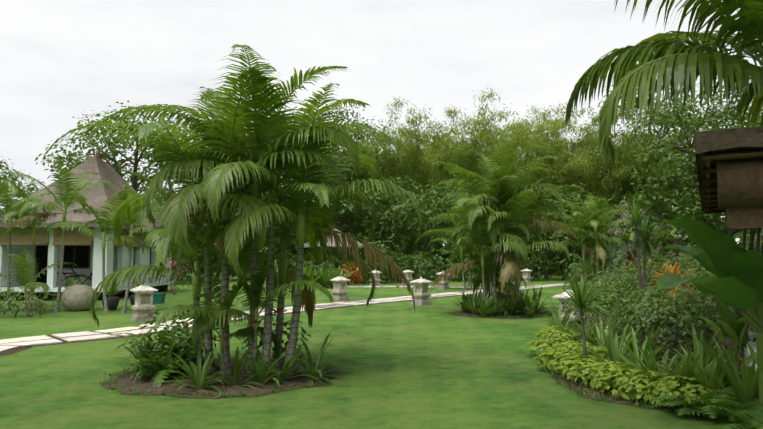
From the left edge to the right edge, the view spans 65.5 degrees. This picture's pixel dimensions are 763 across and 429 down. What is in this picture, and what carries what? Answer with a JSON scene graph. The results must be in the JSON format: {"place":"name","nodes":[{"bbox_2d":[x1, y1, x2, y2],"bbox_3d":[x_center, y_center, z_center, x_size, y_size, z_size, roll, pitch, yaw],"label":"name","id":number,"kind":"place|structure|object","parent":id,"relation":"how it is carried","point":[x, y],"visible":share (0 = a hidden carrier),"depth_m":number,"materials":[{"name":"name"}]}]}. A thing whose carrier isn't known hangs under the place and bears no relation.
{"place":"outdoors","nodes":[
{"label":"outdoors","id":0,"kind":"place"},
{"bbox_2d":[0,282,614,355],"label":"path","id":1,"kind":"structure","parent":0,"point":[11,346],"depth_m":13.12,"materials":[{"name":"stone"}]},
{"bbox_2d":[0,261,739,428],"bbox_3d":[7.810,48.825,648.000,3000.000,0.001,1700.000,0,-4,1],"label":"lawn","id":2,"kind":"structure","parent":0,"point":[435,365],"depth_m":8.09,"materials":[{"name":"green plant"}]},
{"bbox_2d":[61,285,96,310],"bbox_3d":[-9.499,2.619,18.632,1.050,0.826,0.950,0,-4,1],"label":"boulder","id":3,"kind":"object","parent":2,"relation":"on","point":[77,297],"visible":0.94,"depth_m":18.29,"materials":[{"name":"beige stone"}]},
{"bbox_2d":[0,157,163,314],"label":"palm trees","id":4,"kind":"object","parent":2,"relation":"on","point":[24,213],"visible":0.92,"depth_m":18.05,"materials":[{"name":"green"}]},
{"bbox_2d":[0,150,172,300],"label":"villa","id":5,"kind":"object","parent":2,"relation":"on","point":[82,252],"visible":0.48,"depth_m":24.32,"materials":[{"name":"white paint"}]},
{"bbox_2d":[56,262,82,285],"bbox_3d":[-12.880,2.460,24.418,1.082,0.981,0.580,-2,-4,21],"label":"deck chair","id":6,"kind":"object","parent":5,"relation":"on","point":[75,276],"visible":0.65,"depth_m":24.46,"materials":[{"name":"brown wood"}]},
{"bbox_2d":[80,272,92,284],"bbox_3d":[-11.921,2.474,24.606,1.082,0.981,0.580,1,-4,-19],"label":"deck chair","id":7,"kind":"object","parent":5,"relation":"on","point":[88,277],"visible":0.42,"depth_m":24.31,"materials":[{"name":"brown wood"}]},
{"bbox_2d":[0,256,191,316],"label":"shrubs","id":8,"kind":"object","parent":2,"relation":"on","point":[112,301],"visible":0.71,"depth_m":17.03,"materials":[{"name":"green plant"}]},
{"bbox_2d":[130,285,157,321],"bbox_3d":[-6.286,2.331,15.682,0.560,0.940,0.560,3,-5,-37],"label":"lantern","id":9,"kind":"object","parent":2,"relation":"on","point":[143,300],"visible":1,"depth_m":15.53,"materials":[{"name":"stone"}]},
{"bbox_2d":[153,293,166,303],"bbox_3d":[-8.221,3.048,21.599,0.620,0.370,0.480,0,-4,1],"label":"teal bin","id":10,"kind":"object","parent":2,"relation":"on","point":[158,298],"visible":0.64,"depth_m":21.39,"materials":[{"name":"plastic"}]},
{"bbox_2d":[99,354,348,398],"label":"bed soil","id":11,"kind":"structure","parent":2,"relation":"on","point":[120,382],"depth_m":7.63,"materials":[{"name":"brown soil"}]},
{"bbox_2d":[106,298,351,393],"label":"bed plants","id":12,"kind":"object","parent":11,"relation":"on","point":[164,360],"visible":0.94,"depth_m":8.01,"materials":[{"name":"green plant"}]},
{"bbox_2d":[43,44,421,376],"bbox_3d":[-2.019,0.107,8.581,4.656,4.449,4.085,1,-4,-12],"label":"palm clump","id":13,"kind":"object","parent":11,"relation":"on","point":[255,159],"visible":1,"depth_m":8.14,"materials":[{"name":"green plant"}]},
{"bbox_2d":[264,285,365,288],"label":"bed soil","id":14,"kind":"structure","parent":2,"relation":"on","point":[329,287],"depth_m":32.76,"materials":[{"name":"brown soil"}]},
{"bbox_2d":[304,229,362,265],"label":"building","id":15,"kind":"structure","parent":2,"relation":"on","point":[307,246],"depth_m":38.15,"materials":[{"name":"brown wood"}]},
{"bbox_2d":[330,276,349,301],"bbox_3d":[-1.594,2.849,22.791,0.560,0.940,0.560,4,-6,-41],"label":"lantern","id":16,"kind":"object","parent":2,"relation":"on","point":[339,291],"visible":1,"depth_m":22.65,"materials":[{"name":"stone"}]},
{"bbox_2d":[264,246,442,287],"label":"bed plants","id":17,"kind":"object","parent":2,"relation":"on","point":[324,275],"visible":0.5,"depth_m":37.22,"materials":[{"name":"green plant"}]},
{"bbox_2d":[369,270,381,285],"bbox_3d":[-0.366,3.661,34.397,0.560,1.005,0.560,3,-5,-38],"label":"lantern","id":18,"kind":"object","parent":2,"relation":"on","point":[377,280],"visible":0.62,"depth_m":34.27,"materials":[{"name":"stone"}]},
{"bbox_2d":[0,76,762,275],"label":"tree line","id":19,"kind":"object","parent":2,"relation":"on","point":[693,123],"visible":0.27,"depth_m":43.26,"materials":[{"name":"green plant"}]},
{"bbox_2d":[402,270,413,285],"bbox_3d":[1.574,3.777,35.540,0.560,0.940,0.560,4,-6,-42],"label":"lantern","id":20,"kind":"object","parent":2,"relation":"on","point":[408,274],"visible":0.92,"depth_m":35.39,"materials":[{"name":"stone"}]},
{"bbox_2d":[410,277,431,305],"bbox_3d":[1.401,2.681,20.927,0.560,1.005,0.560,-4,-6,45],"label":"lantern","id":21,"kind":"object","parent":2,"relation":"on","point":[421,294],"visible":1,"depth_m":20.78,"materials":[{"name":"stone"}]},
{"bbox_2d":[436,271,450,289],"bbox_3d":[3.253,3.433,31.265,0.560,1.005,0.560,-4,-6,44],"label":"lantern","id":22,"kind":"object","parent":2,"relation":"on","point":[443,285],"visible":0.5,"depth_m":31.11,"materials":[{"name":"stone"}]},
{"bbox_2d":[151,171,741,282],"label":"understorey shrubs","id":23,"kind":"object","parent":2,"relation":"on","point":[381,230],"visible":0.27,"depth_m":43.16,"materials":[{"name":"green plant"}]},
{"bbox_2d":[427,192,497,289],"bbox_3d":[4.831,1.396,31.047,4.134,5.136,4.228,1,-4,-18],"label":"palm clump","id":24,"kind":"object","parent":2,"relation":"on","point":[459,250],"visible":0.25,"depth_m":30.75,"materials":[{"name":"green plant"}]},
{"bbox_2d":[173,136,762,272],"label":"foliage","id":25,"kind":"object","parent":2,"relation":"on","point":[718,227],"depth_m":64.96,"materials":[{"name":"green plant"}]},
{"bbox_2d":[270,84,721,275],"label":"bamboo grove","id":26,"kind":"object","parent":2,"relation":"on","point":[564,165],"visible":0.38,"depth_m":54.97,"materials":[{"name":"green plant"}]},
{"bbox_2d":[446,308,557,318],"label":"bed soil","id":27,"kind":"structure","parent":2,"relation":"on","point":[501,315],"depth_m":16.87,"materials":[{"name":"brown soil"}]},
{"bbox_2d":[415,138,583,313],"bbox_3d":[3.442,0.408,17.677,4.886,5.167,4.468,0,-4,1],"label":"palm clump","id":28,"kind":"object","parent":27,"relation":"on","point":[491,214],"visible":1,"depth_m":17.17,"materials":[{"name":"green plant"}]},
{"bbox_2d":[451,284,556,316],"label":"bed plants","id":29,"kind":"object","parent":27,"relation":"on","point":[469,304],"visible":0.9,"depth_m":16.81,"materials":[{"name":"green plant"}]},
{"bbox_2d":[521,268,532,282],"bbox_3d":[9.470,3.978,38.747,0.560,1.005,0.560,4,-6,-43],"label":"lantern","id":30,"kind":"object","parent":2,"relation":"on","point":[526,276],"visible":0.98,"depth_m":38.60,"materials":[{"name":"stone"}]},
{"bbox_2d":[551,192,634,286],"bbox_3d":[11.831,1.362,32.769,4.904,5.445,3.942,0,-4,1],"label":"palm clump","id":31,"kind":"object","parent":2,"relation":"on","point":[599,226],"visible":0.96,"depth_m":32.49,"materials":[{"name":"green plant"}]},
{"bbox_2d":[568,202,693,279],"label":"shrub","id":32,"kind":"object","parent":2,"relation":"on","point":[622,249],"visible":0.1,"depth_m":45.07,"materials":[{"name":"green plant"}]},
{"bbox_2d":[565,0,762,166],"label":"palm","id":33,"kind":"object","parent":2,"relation":"on","point":[671,61],"visible":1,"depth_m":5.23,"materials":[{"name":"green plant"}]},
{"bbox_2d":[694,126,762,370],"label":"lantern","id":34,"kind":"object","parent":2,"relation":"on","point":[729,162],"visible":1,"depth_m":4.64,"materials":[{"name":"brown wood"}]},
{"bbox_2d":[263,286,492,288],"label":"path","id":35,"kind":"structure","parent":0,"point":[402,286],"depth_m":32.99,"materials":[{"name":"stone"}]},
{"bbox_2d":[0,0,762,250],"label":"sky","id":36,"kind":"structure","parent":0,"point":[60,60],"materials":[{"name":"white"}]},
{"bbox_2d":[536,295,754,422],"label":"bed soil","id":37,"kind":"structure","parent":0,"point":[582,390],"depth_m":7.48,"materials":[{"name":"brown soil"}]},
{"bbox_2d":[553,290,586,333],"bbox_3d":[4.160,2.136,13.004,0.560,0.940,0.560,4,-5,-40],"label":"lantern","id":38,"kind":"object","parent":37,"relation":"on","point":[561,297],"visible":0.21,"depth_m":12.90,"materials":[{"name":"stone"}]},
{"bbox_2d":[527,195,762,428],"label":"bed plants","id":39,"kind":"object","parent":37,"relation":"on","point":[697,385],"visible":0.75,"depth_m":8.61,"materials":[{"name":"green plant"}]},
{"bbox_2d":[650,217,762,423],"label":"banana plant","id":40,"kind":"object","parent":37,"relation":"on","point":[731,264],"visible":1,"depth_m":5.70,"materials":[{"name":"green plant"}]}
]}

